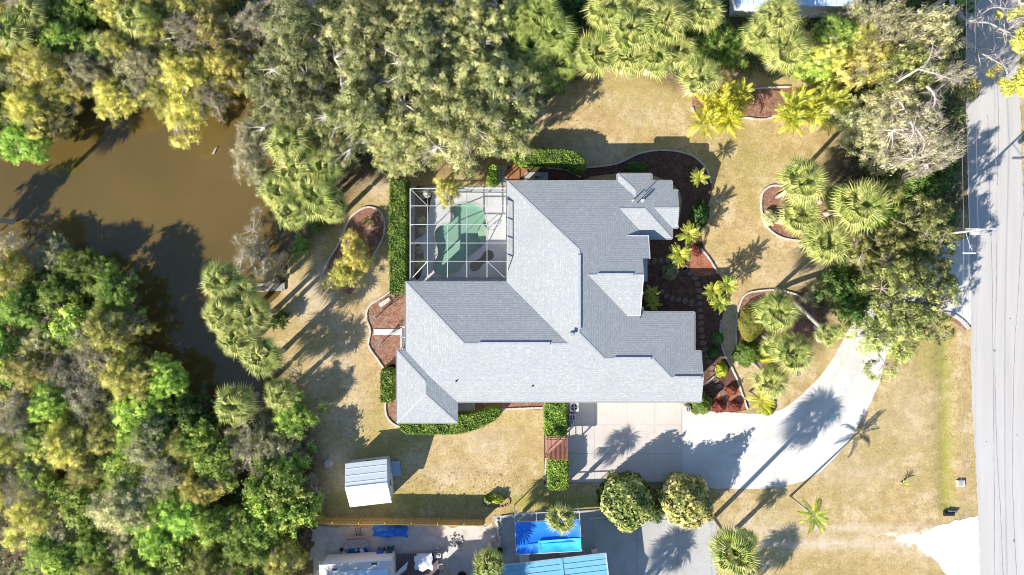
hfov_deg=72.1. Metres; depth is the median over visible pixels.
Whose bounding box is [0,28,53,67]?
willow tree
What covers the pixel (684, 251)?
fan palm
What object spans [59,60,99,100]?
bare tree
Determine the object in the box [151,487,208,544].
broadleaf tree
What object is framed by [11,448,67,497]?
broadleaf tree
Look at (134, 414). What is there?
broadleaf tree
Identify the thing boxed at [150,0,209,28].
willow tree
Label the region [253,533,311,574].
willow tree
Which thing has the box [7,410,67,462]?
broadleaf tree
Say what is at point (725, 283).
fan palm
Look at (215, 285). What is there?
fan palm
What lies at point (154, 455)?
willow tree
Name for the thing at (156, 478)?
bare tree
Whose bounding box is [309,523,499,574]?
gravel yard
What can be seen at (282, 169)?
fan palm
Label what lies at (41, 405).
broadleaf tree
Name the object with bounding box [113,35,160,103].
bare tree
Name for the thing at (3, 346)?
broadleaf tree
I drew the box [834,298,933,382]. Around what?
oak tree
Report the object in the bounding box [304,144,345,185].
fan palm
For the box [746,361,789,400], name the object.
fan palm
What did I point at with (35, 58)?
willow tree
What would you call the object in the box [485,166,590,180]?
garden bed
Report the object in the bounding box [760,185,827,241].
garden bed
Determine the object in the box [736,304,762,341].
shrub
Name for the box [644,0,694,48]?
fan palm
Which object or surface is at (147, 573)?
broadleaf tree
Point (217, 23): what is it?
willow tree
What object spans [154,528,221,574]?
broadleaf tree
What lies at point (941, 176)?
understorey tree
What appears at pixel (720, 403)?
red shrub
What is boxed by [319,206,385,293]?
garden bed
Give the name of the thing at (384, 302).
bench
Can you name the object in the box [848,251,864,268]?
bare tree
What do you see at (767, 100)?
garden bed
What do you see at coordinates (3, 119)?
scrub tree
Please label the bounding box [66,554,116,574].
willow tree
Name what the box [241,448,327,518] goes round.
broadleaf tree
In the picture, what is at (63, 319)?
broadleaf tree
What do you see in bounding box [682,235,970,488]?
shell driveway
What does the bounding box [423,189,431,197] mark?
outdoor umbrella
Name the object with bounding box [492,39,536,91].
broadleaf tree
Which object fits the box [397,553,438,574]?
wooden deck
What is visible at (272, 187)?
fan palm
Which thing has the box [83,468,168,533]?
scrub tree
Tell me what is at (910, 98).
scrub tree
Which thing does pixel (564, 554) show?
crate
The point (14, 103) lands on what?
willow tree
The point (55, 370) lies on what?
bare tree
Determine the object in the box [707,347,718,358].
shrub
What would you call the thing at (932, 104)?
scrub tree
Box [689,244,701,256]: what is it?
red shrub
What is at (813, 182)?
fan palm
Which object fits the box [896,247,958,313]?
oak tree
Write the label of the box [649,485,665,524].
understorey tree
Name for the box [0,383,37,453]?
bare tree
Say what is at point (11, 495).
bare tree
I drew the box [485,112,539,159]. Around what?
oak tree
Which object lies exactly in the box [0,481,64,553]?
willow tree
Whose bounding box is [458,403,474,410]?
concrete pad
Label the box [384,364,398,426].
garden bed
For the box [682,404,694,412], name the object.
concrete pad
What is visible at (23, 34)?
fan palm
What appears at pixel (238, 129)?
bare tree
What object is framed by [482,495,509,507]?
brick ring
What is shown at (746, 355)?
shrub
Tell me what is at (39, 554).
broadleaf tree
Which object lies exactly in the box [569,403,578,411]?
air conditioner
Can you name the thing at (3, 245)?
bare tree
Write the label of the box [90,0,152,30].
willow tree
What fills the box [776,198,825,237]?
fan palm
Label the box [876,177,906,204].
fan palm
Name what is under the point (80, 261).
broadleaf tree
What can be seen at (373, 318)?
sapling
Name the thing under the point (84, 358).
bare tree
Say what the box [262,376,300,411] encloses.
fan palm
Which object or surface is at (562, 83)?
broadleaf tree
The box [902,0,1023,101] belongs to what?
oak tree
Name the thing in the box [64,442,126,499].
willow tree
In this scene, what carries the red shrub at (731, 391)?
on the red mulch patch at (738, 396)
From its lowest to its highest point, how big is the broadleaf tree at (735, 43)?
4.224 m
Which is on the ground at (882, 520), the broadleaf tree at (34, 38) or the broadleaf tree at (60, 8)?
the broadleaf tree at (60, 8)
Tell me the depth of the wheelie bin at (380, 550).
65.00 m
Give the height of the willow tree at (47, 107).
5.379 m
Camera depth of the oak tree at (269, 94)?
60.26 m
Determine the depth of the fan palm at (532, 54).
60.21 m
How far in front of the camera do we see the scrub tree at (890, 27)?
59.65 m
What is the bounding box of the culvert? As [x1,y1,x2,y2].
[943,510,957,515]
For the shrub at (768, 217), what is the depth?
65.50 m
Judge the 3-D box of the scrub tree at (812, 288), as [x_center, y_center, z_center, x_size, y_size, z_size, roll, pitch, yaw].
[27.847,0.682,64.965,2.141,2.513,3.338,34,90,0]
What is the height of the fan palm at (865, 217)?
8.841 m
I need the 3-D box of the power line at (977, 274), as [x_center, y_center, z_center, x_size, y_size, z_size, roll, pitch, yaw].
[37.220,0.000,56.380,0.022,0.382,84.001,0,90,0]
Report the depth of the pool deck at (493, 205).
65.94 m
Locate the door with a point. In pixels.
(390, 478)
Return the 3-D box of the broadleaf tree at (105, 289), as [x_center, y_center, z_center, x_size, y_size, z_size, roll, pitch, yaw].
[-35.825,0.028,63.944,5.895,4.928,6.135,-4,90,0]
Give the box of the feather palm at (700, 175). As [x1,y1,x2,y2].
[690,167,710,187]
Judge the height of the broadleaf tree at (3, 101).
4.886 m
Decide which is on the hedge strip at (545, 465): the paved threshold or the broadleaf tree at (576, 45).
the paved threshold
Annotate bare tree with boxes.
[0,228,38,272]
[0,381,38,434]
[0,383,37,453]
[0,457,51,517]
[1,0,54,37]
[38,347,91,394]
[57,357,116,452]
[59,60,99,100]
[64,311,119,386]
[104,304,151,341]
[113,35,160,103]
[138,452,194,502]
[153,0,225,61]
[185,72,238,122]
[215,442,244,475]
[217,0,278,52]
[220,395,274,481]
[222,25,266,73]
[228,140,269,185]
[230,203,278,289]
[234,116,278,162]
[253,251,289,288]
[296,471,323,507]
[825,0,873,24]
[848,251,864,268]
[850,39,967,151]
[852,91,948,175]
[878,121,970,188]
[885,57,977,105]
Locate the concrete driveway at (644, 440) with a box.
[567,403,681,481]
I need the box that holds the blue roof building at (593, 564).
[503,552,608,574]
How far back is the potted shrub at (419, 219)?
65.52 m
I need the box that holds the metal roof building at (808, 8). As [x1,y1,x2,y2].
[729,0,855,17]
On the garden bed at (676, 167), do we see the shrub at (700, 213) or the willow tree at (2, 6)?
the shrub at (700, 213)
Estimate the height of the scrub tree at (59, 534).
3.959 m
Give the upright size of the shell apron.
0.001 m
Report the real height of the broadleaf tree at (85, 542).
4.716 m
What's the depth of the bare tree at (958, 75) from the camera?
56.56 m
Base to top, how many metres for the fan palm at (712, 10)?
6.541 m
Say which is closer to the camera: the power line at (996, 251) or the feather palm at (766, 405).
the power line at (996, 251)
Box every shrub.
[415,215,426,225]
[415,246,422,253]
[415,259,424,268]
[416,187,425,198]
[417,227,424,234]
[483,495,491,504]
[489,493,503,503]
[625,161,647,172]
[661,263,678,280]
[688,391,712,414]
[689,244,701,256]
[690,199,709,229]
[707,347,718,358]
[711,333,723,345]
[711,399,725,412]
[715,361,727,377]
[724,383,737,395]
[727,399,740,412]
[732,339,760,368]
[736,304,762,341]
[757,342,772,362]
[760,209,778,225]
[761,404,773,415]
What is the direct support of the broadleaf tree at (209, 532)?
on the ground at (882, 520)
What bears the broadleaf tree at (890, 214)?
on the ground at (882, 520)
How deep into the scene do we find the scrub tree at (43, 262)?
64.28 m
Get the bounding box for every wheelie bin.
[376,547,384,553]
[385,545,393,552]
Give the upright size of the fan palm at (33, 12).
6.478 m
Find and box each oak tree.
[238,54,354,149]
[242,0,346,109]
[298,43,411,179]
[301,0,403,95]
[344,93,448,178]
[362,13,469,136]
[370,0,453,58]
[387,59,536,181]
[434,0,529,72]
[440,32,551,138]
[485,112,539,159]
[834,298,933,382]
[849,243,964,367]
[854,37,949,107]
[857,220,920,281]
[882,192,962,260]
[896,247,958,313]
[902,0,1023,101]
[904,296,956,351]
[994,0,1023,97]
[1009,24,1023,65]
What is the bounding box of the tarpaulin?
[372,525,407,537]
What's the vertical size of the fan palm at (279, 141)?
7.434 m
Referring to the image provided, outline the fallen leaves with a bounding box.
[227,79,975,547]
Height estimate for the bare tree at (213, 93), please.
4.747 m
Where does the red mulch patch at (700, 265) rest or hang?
on the garden bed at (676, 167)
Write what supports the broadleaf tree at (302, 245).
on the ground at (882, 520)
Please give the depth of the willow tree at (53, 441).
62.12 m
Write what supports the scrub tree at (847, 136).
on the ground at (882, 520)
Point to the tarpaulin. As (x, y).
(386, 531)
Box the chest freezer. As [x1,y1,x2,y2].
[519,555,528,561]
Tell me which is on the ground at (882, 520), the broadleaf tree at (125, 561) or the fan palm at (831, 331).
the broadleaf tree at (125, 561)
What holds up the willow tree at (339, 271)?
on the garden bed at (373, 235)
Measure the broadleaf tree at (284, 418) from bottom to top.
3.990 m
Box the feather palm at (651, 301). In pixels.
[645,296,662,310]
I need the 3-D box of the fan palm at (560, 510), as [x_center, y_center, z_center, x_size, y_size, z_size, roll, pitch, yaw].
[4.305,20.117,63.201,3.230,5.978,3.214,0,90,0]
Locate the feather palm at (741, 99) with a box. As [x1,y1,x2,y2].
[724,77,754,115]
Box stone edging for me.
[495,518,502,560]
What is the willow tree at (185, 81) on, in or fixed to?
on the ground at (882, 520)
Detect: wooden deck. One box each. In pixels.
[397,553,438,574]
[503,164,527,180]
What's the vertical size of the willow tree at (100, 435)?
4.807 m
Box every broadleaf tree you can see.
[0,85,12,124]
[0,115,19,158]
[0,120,55,165]
[0,274,45,331]
[0,295,20,340]
[0,318,32,387]
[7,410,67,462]
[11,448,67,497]
[15,517,77,574]
[20,27,67,66]
[25,377,72,426]
[31,265,85,326]
[36,11,103,67]
[36,295,112,354]
[37,0,118,33]
[39,537,98,574]
[44,0,56,9]
[47,478,109,535]
[54,247,106,298]
[65,516,119,573]
[80,256,148,318]
[94,443,159,507]
[106,376,181,458]
[108,537,163,574]
[120,412,181,455]
[122,515,182,569]
[133,560,150,574]
[143,472,194,519]
[147,351,190,403]
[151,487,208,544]
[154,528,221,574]
[160,563,170,574]
[163,409,226,471]
[182,502,240,550]
[191,426,257,492]
[217,505,282,571]
[225,502,292,555]
[228,476,301,539]
[229,564,287,574]
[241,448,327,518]
[264,438,317,486]
[266,489,324,539]
[267,389,326,444]
[289,232,309,257]
[304,217,326,234]
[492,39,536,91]
[536,54,575,95]
[569,32,589,71]
[584,3,609,37]
[676,24,739,71]
[677,18,699,54]
[707,17,748,82]
[792,53,839,97]
[809,12,866,61]
[852,198,910,241]
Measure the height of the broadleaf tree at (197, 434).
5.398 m
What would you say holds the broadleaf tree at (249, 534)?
on the ground at (882, 520)
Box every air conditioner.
[568,413,575,420]
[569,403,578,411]
[684,405,690,411]
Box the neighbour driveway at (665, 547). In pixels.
[447,510,716,574]
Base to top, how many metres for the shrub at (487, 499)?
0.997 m
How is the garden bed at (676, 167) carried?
on the ground at (882, 520)
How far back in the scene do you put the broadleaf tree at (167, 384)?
62.66 m
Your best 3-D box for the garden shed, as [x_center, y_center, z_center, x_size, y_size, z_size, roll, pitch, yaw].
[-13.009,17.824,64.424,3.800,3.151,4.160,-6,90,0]
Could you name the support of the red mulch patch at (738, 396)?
on the garden bed at (676, 167)
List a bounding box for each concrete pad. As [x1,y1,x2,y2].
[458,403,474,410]
[525,172,547,180]
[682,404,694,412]
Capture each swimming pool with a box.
[431,201,488,277]
[514,502,581,554]
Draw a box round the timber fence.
[306,516,485,525]
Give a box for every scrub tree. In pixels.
[0,58,28,103]
[0,82,15,124]
[16,316,70,359]
[25,230,71,277]
[36,499,80,557]
[58,47,120,89]
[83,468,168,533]
[91,494,149,541]
[93,511,160,573]
[105,36,166,94]
[122,405,184,479]
[235,112,282,171]
[246,162,276,196]
[251,404,306,474]
[799,280,825,307]
[826,93,893,165]
[847,78,923,149]
[857,0,927,62]
[857,132,922,176]
[891,1,968,75]
[894,95,945,119]
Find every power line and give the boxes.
[961,56,963,574]
[966,0,969,564]
[975,37,977,574]
[994,81,996,414]
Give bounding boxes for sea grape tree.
[596,470,654,533]
[655,472,713,528]
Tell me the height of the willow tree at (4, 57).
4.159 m
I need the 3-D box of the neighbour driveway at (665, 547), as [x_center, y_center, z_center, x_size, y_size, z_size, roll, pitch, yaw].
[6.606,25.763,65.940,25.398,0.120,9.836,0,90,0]
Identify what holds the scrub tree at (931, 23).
on the ground at (882, 520)
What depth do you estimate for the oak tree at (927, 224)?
60.29 m
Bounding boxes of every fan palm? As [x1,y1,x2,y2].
[0,7,35,53]
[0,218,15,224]
[6,0,47,31]
[81,29,114,61]
[113,1,159,39]
[197,257,245,299]
[201,295,252,333]
[213,381,259,429]
[215,318,262,361]
[227,273,264,303]
[230,293,276,336]
[238,332,288,380]
[256,168,297,212]
[262,120,315,165]
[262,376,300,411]
[271,191,311,232]
[273,147,314,189]
[293,169,344,224]
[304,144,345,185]
[319,190,349,224]
[472,541,505,574]
[495,0,536,38]
[509,25,554,73]
[516,55,557,94]
[519,0,566,30]
[533,10,580,56]
[545,500,578,534]
[548,49,579,82]
[571,26,618,80]
[580,0,632,33]
[606,3,659,55]
[609,32,650,81]
[623,0,657,14]
[635,37,677,82]
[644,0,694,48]
[665,33,698,70]
[666,243,691,267]
[675,53,725,98]
[675,220,702,246]
[685,0,727,32]
[701,281,722,299]
[705,516,763,574]
[708,291,732,314]
[716,274,737,296]
[734,526,759,548]
[737,12,783,57]
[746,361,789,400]
[748,0,802,37]
[749,286,803,336]
[757,330,791,359]
[759,25,812,74]
[763,327,817,374]
[774,152,828,208]
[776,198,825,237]
[779,288,840,348]
[793,216,853,265]
[816,184,843,213]
[823,176,893,235]
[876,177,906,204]
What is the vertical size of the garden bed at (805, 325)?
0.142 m
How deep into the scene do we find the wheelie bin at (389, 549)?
65.00 m
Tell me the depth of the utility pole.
57.98 m
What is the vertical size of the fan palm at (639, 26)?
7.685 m
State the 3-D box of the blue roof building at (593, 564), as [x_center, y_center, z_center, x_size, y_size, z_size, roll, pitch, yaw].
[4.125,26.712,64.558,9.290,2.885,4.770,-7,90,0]
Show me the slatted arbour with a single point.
(548, 439)
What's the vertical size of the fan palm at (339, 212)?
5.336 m
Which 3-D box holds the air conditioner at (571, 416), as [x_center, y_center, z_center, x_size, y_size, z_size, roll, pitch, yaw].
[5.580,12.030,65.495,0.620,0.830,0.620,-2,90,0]
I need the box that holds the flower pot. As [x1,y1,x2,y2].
[497,547,502,553]
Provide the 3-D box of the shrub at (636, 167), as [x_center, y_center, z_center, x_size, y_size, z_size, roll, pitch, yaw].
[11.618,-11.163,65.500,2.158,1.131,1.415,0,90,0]
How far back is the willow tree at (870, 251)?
62.81 m
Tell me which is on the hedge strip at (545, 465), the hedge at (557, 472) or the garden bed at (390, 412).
the hedge at (557, 472)
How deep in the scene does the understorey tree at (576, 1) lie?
63.67 m
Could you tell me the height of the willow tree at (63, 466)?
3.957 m
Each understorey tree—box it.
[167,389,220,431]
[270,307,290,331]
[551,0,591,39]
[558,0,592,23]
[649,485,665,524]
[811,257,872,309]
[825,288,873,327]
[888,164,938,213]
[919,0,980,32]
[919,160,953,194]
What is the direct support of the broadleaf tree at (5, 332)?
on the pond water
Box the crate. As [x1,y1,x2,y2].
[559,552,568,557]
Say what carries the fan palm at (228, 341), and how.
on the ground at (882, 520)
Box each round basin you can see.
[438,563,444,570]
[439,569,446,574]
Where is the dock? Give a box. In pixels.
[256,283,284,291]
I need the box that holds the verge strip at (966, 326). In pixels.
[938,312,969,330]
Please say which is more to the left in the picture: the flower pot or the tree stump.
the tree stump
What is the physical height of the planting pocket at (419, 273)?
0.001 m
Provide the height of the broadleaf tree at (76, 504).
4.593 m
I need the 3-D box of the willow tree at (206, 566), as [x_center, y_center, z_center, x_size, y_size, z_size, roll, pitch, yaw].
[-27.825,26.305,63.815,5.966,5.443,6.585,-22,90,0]
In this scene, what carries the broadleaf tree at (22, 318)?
on the ground at (882, 520)
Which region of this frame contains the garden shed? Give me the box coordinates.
[345,456,393,506]
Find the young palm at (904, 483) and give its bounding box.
[900,480,909,488]
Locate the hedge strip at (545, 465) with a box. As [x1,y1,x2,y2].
[544,434,561,483]
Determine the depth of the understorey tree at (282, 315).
64.79 m
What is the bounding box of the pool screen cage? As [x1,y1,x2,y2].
[410,188,507,280]
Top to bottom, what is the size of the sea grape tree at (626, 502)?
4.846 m
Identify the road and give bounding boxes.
[965,0,1023,574]
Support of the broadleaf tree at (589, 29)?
on the ground at (882, 520)
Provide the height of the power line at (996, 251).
0.382 m
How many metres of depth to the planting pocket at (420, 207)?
65.93 m
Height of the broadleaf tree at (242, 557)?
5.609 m
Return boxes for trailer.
[319,551,395,574]
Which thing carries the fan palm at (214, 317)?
on the pond water
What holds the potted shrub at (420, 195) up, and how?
on the planting pocket at (420, 207)
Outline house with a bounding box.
[396,173,703,423]
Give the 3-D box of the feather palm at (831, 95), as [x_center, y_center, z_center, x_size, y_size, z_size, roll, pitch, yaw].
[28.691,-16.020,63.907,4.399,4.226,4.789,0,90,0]
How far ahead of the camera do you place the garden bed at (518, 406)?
65.97 m
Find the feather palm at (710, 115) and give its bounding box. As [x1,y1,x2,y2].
[685,76,748,139]
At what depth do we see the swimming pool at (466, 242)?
66.50 m
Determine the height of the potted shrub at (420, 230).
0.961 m
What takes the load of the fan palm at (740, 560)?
on the ground at (882, 520)
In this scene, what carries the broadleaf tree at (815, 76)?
on the ground at (882, 520)
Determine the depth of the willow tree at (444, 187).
62.23 m
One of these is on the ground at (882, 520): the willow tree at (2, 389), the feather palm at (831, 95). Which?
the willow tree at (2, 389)
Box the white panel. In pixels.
[395,562,407,574]
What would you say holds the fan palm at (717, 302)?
on the garden bed at (676, 167)
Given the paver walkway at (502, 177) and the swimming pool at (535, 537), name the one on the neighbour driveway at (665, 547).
the swimming pool at (535, 537)
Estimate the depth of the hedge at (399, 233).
63.94 m
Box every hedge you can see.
[379,366,395,404]
[388,178,409,294]
[398,404,501,435]
[486,163,498,187]
[512,146,585,174]
[543,403,567,436]
[545,452,569,490]
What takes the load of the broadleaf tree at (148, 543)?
on the ground at (882, 520)
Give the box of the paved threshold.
[546,435,564,452]
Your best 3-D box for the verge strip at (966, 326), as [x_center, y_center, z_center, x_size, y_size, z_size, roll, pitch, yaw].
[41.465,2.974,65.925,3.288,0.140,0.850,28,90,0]
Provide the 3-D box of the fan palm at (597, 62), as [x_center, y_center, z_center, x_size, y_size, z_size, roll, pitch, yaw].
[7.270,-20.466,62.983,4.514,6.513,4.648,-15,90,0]
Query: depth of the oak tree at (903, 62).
57.35 m
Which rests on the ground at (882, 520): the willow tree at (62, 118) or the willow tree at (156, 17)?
the willow tree at (156, 17)
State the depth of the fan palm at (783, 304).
60.24 m
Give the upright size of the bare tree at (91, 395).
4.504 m
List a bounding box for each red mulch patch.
[690,252,717,275]
[710,383,745,410]
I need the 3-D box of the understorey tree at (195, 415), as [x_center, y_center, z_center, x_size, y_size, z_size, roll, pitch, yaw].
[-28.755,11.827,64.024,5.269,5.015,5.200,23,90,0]
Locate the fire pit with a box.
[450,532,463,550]
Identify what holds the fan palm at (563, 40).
on the ground at (882, 520)
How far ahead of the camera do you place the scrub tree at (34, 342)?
63.28 m
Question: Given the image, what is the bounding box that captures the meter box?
[956,480,964,486]
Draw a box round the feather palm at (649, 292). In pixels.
[644,285,659,297]
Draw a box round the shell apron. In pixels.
[925,516,979,574]
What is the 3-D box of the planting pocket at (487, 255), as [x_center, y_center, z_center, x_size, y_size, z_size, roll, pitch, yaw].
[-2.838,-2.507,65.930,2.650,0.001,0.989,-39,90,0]
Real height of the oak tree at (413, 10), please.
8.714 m
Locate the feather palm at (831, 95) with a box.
[811,82,854,136]
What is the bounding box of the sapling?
[366,313,378,322]
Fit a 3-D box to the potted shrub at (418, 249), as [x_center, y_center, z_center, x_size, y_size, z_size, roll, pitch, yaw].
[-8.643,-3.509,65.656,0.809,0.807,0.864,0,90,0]
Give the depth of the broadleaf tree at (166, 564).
63.05 m
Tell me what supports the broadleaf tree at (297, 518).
on the ground at (882, 520)
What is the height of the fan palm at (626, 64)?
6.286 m
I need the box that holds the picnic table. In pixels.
[344,536,367,548]
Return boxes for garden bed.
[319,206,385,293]
[366,290,404,371]
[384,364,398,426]
[475,403,543,409]
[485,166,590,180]
[586,149,748,412]
[691,86,816,127]
[735,289,821,366]
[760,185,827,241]
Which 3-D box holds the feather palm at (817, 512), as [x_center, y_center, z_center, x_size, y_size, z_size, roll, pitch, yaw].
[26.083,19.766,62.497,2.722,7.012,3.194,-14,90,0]
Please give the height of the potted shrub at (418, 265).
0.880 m
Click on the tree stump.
(328, 463)
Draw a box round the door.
[388,473,392,488]
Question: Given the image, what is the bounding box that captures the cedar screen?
[507,165,519,178]
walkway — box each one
[374,329,399,334]
[498,166,506,184]
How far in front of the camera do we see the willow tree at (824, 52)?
62.12 m
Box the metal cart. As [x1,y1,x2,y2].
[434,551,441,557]
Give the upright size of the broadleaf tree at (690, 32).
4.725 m
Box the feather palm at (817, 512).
[789,495,830,534]
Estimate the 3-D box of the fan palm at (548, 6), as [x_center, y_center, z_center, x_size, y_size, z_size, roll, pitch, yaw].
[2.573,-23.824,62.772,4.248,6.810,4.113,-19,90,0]
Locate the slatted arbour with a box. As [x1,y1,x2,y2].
[546,435,568,459]
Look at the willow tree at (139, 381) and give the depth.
62.38 m
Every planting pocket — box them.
[414,186,431,239]
[415,243,423,279]
[470,250,493,270]
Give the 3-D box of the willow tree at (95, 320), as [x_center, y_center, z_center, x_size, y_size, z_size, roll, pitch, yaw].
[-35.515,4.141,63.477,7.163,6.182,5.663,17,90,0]
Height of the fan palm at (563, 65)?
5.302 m
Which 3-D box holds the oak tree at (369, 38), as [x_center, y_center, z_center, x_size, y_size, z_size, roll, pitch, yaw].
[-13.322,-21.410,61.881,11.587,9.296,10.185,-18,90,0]
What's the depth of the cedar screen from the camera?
64.99 m
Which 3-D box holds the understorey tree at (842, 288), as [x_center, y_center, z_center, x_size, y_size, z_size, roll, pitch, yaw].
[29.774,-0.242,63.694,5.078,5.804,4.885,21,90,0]
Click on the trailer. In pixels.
(370, 563)
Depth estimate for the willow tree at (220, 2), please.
63.01 m
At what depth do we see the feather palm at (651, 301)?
64.08 m
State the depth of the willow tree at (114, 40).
61.48 m
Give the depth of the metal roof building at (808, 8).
63.81 m
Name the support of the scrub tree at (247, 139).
on the ground at (882, 520)
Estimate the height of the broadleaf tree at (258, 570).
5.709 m
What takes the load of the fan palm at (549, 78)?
on the ground at (882, 520)
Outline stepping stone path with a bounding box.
[647,257,729,405]
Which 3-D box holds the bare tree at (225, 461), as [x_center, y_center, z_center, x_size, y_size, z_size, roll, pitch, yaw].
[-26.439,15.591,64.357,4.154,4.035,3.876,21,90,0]
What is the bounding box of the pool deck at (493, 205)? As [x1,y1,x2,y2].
[411,187,505,279]
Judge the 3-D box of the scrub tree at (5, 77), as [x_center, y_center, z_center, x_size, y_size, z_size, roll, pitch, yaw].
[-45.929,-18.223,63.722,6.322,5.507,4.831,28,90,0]
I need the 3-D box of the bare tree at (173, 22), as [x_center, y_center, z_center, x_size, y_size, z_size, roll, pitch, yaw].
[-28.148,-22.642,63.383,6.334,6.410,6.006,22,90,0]
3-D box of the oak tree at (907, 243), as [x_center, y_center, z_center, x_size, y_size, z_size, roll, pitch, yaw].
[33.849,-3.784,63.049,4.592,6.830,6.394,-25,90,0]
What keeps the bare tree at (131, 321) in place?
in the pond water
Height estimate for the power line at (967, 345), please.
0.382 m
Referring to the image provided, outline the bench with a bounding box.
[379,297,390,306]
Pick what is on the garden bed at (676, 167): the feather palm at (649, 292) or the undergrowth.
the feather palm at (649, 292)
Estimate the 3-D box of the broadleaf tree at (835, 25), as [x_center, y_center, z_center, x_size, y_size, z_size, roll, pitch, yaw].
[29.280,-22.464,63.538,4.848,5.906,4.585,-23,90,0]
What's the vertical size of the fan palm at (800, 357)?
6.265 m
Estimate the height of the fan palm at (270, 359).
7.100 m
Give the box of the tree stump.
[324,459,332,467]
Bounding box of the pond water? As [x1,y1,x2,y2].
[0,16,302,437]
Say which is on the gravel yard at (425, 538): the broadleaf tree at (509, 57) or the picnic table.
the picnic table
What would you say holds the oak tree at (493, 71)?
on the ground at (882, 520)
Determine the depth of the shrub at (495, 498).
65.43 m
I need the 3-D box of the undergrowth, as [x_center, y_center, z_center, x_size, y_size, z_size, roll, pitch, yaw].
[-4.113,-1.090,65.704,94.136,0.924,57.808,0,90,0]
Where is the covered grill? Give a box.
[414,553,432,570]
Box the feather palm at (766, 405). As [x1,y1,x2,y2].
[744,386,775,414]
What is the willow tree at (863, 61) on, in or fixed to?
on the ground at (882, 520)
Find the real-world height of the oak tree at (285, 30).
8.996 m
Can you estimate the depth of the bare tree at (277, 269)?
64.45 m
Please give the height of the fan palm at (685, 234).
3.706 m
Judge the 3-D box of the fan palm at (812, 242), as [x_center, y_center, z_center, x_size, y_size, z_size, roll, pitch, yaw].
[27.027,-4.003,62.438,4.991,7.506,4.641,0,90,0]
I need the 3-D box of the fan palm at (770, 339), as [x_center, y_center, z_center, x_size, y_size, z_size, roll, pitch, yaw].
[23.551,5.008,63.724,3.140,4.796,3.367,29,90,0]
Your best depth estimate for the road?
65.97 m
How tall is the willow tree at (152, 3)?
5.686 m
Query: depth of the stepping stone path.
65.92 m
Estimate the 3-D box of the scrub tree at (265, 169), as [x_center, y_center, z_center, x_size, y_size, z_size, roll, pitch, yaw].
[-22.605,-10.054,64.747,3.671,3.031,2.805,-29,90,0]
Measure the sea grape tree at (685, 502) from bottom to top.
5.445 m
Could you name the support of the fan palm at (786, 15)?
on the ground at (882, 520)
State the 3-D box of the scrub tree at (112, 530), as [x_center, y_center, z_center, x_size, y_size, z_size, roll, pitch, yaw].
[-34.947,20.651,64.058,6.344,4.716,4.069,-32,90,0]
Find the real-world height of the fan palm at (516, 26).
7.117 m
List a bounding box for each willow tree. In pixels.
[0,0,17,29]
[0,27,9,65]
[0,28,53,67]
[0,246,36,319]
[0,340,75,403]
[0,381,14,399]
[0,428,25,480]
[0,469,26,508]
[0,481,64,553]
[2,82,54,141]
[5,44,92,103]
[6,87,72,132]
[11,67,44,90]
[29,415,115,470]
[33,99,83,147]
[34,62,92,116]
[49,421,86,469]
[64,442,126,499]
[66,403,125,462]
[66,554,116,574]
[71,301,161,355]
[85,343,162,403]
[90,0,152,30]
[91,73,147,121]
[92,67,143,127]
[96,22,145,71]
[117,350,172,404]
[117,428,187,480]
[128,4,182,59]
[130,0,170,8]
[137,75,175,119]
[148,42,222,98]
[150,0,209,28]
[160,422,210,464]
[162,82,230,149]
[171,462,236,506]
[172,539,232,574]
[178,0,255,56]
[189,42,251,97]
[194,0,238,14]
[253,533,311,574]
[321,257,366,289]
[333,228,374,277]
[432,176,463,210]
[799,32,850,86]
[836,228,877,276]
[838,3,881,59]
[839,33,905,93]
[851,251,910,296]
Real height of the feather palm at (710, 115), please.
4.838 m
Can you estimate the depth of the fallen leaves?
65.94 m
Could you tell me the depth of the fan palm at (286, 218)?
60.45 m
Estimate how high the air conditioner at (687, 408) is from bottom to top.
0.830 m
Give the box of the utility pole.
[917,228,996,253]
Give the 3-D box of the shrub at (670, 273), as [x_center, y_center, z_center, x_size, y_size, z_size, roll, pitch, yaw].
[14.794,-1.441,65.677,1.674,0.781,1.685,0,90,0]
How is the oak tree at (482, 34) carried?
on the ground at (882, 520)
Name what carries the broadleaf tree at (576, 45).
on the ground at (882, 520)
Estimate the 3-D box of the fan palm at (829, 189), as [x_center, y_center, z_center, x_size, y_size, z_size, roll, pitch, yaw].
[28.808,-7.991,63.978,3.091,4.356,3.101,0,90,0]
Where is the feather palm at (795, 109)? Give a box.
[773,82,835,137]
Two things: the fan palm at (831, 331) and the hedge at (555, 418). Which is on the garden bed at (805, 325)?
the fan palm at (831, 331)
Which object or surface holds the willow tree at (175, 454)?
on the ground at (882, 520)
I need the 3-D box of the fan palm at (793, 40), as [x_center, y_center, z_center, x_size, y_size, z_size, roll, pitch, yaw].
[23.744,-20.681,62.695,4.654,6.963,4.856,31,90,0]
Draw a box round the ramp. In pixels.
[390,461,401,476]
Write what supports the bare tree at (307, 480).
on the ground at (882, 520)
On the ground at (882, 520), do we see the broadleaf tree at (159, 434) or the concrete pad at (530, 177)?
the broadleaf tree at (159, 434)
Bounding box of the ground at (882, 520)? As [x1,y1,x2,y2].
[0,0,1023,574]
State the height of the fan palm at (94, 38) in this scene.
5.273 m
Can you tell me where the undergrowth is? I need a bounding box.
[0,0,969,574]
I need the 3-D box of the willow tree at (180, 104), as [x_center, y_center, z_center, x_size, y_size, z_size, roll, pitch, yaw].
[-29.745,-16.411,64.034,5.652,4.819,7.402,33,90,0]
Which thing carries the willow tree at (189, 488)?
on the ground at (882, 520)

